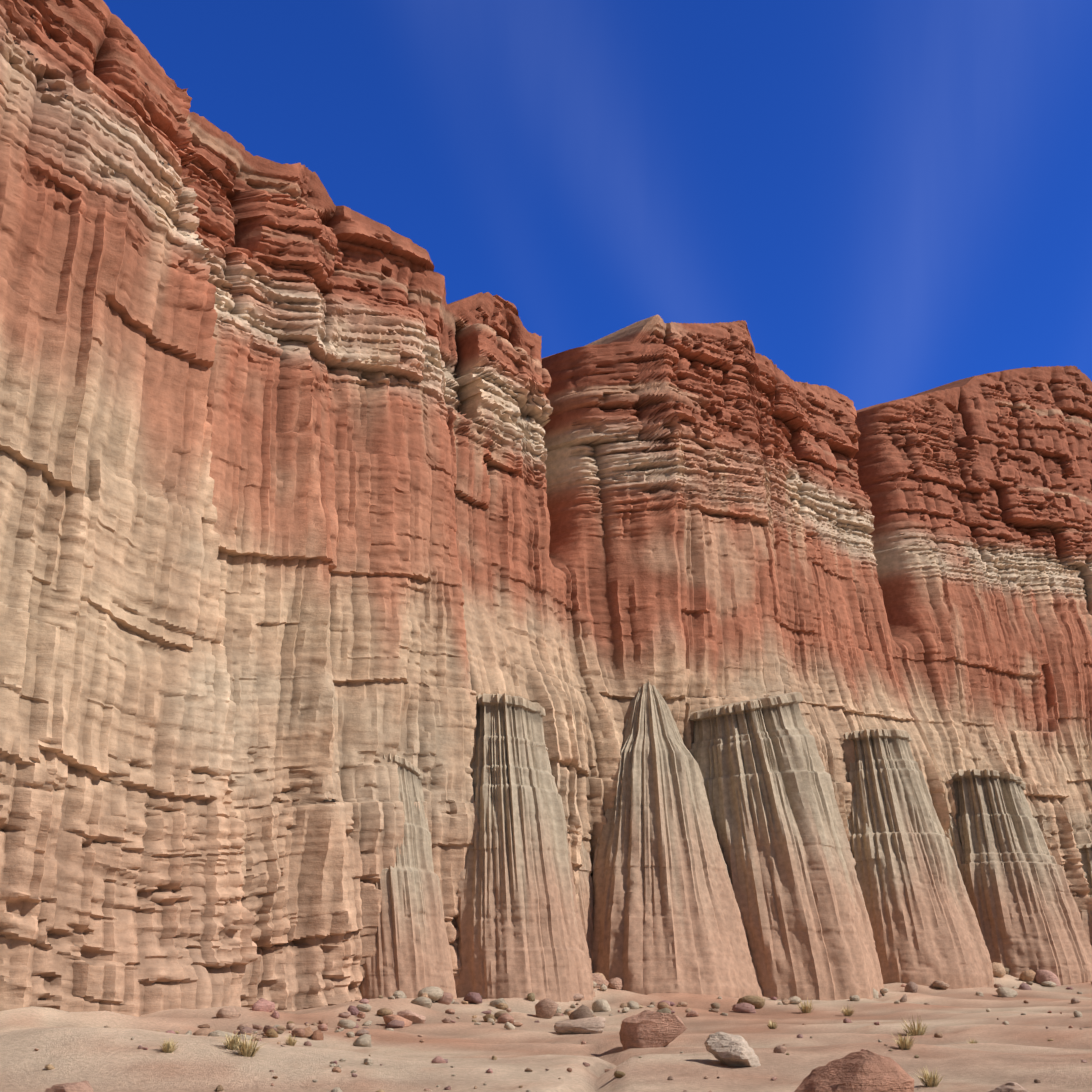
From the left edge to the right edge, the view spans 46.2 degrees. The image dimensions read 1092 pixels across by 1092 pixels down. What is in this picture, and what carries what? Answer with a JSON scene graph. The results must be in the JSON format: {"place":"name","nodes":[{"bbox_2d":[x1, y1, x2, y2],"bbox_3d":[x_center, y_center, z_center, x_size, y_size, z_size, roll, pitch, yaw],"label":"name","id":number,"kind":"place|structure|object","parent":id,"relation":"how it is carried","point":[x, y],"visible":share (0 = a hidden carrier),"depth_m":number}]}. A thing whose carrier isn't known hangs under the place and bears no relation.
{"place":"outdoors","nodes":[
{"label":"outdoors","id":0,"kind":"place"},
{"bbox_2d":[0,0,1091,1016],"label":"cliff wall","id":1,"kind":"structure","parent":0,"point":[315,504],"depth_m":62.58},
{"bbox_2d":[0,974,1091,1091],"bbox_3d":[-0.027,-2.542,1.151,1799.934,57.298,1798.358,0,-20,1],"label":"ground","id":2,"kind":"structure","parent":0,"point":[1019,1049],"depth_m":26.62},
{"bbox_2d":[45,1080,93,1091],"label":"boulder","id":3,"kind":"object","parent":2,"relation":"on","point":[83,1086],"visible":1,"depth_m":17.80},
{"bbox_2d":[359,753,456,998],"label":"column","id":4,"kind":"structure","parent":2,"relation":"on","point":[411,958],"depth_m":57.82},
{"bbox_2d":[397,1010,425,1023],"bbox_3d":[-4.934,17.341,46.831,1.085,0.713,1.076,0,-20,1],"label":"boulder","id":5,"kind":"object","parent":2,"relation":"on","point":[414,1017],"visible":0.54,"depth_m":46.53},
{"bbox_2d":[456,693,594,1001],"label":"column","id":6,"kind":"structure","parent":2,"relation":"on","point":[520,926],"depth_m":61.49},
{"bbox_2d":[34,962,1091,1091],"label":"stones","id":7,"kind":"object","parent":2,"relation":"on","point":[546,1008],"visible":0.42,"depth_m":50.84},
{"bbox_2d":[158,997,977,1086],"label":"dry grass tufts","id":8,"kind":"object","parent":2,"relation":"on","point":[245,1050],"visible":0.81,"depth_m":22.30},
{"bbox_2d":[554,1016,605,1033],"bbox_3d":[1.204,16.450,43.574,1.900,0.812,1.314,-7,-21,20],"label":"boulder","id":9,"kind":"object","parent":2,"relation":"on","point":[593,1025],"visible":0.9,"depth_m":43.17},
{"bbox_2d":[575,806,593,957],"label":"column","id":10,"kind":"structure","parent":2,"relation":"on","point":[585,902],"depth_m":68.72},
{"bbox_2d":[619,1010,686,1049],"bbox_3d":[3.018,13.861,36.302,1.875,1.324,1.414,0,-20,1],"label":"boulder","id":11,"kind":"object","parent":2,"relation":"on","point":[648,1029],"visible":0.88,"depth_m":35.76},
{"bbox_2d":[591,681,762,997],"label":"rock spire","id":12,"kind":"structure","parent":2,"relation":"on","point":[667,916],"depth_m":68.65},
{"bbox_2d":[704,1032,760,1066],"bbox_3d":[3.506,9.447,23.730,1.081,0.820,1.103,0,-20,1],"label":"boulder","id":13,"kind":"object","parent":2,"relation":"on","point":[724,1048],"visible":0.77,"depth_m":23.57},
{"bbox_2d":[689,692,883,999],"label":"column","id":14,"kind":"structure","parent":2,"relation":"on","point":[784,844],"depth_m":72.22},
{"bbox_2d":[846,817,854,867],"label":"column","id":15,"kind":"structure","parent":2,"relation":"on","point":[849,828],"depth_m":85.02},
{"bbox_2d":[794,1050,913,1091],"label":"boulder","id":16,"kind":"object","parent":2,"relation":"on","point":[865,1071],"visible":1,"depth_m":13.86},
{"bbox_2d":[845,729,993,988],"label":"column","id":17,"kind":"structure","parent":2,"relation":"on","point":[926,929],"depth_m":82.71},
{"bbox_2d":[946,813,962,879],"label":"column","id":18,"kind":"structure","parent":2,"relation":"on","point":[954,835],"depth_m":93.74},
{"bbox_2d":[988,1082,1028,1091],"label":"boulder","id":19,"kind":"object","parent":2,"relation":"on","point":[1011,1087],"visible":1,"depth_m":17.52},
{"bbox_2d":[950,769,1091,984],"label":"column","id":20,"kind":"structure","parent":2,"relation":"on","point":[1025,907],"depth_m":90.59},
{"bbox_2d":[1076,843,1091,945],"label":"column","id":21,"kind":"structure","parent":2,"relation":"on","point":[1085,850],"depth_m":102.98},
{"bbox_2d":[103,0,1091,409],"label":"sky","id":22,"kind":"structure","parent":0,"point":[892,199]}
]}

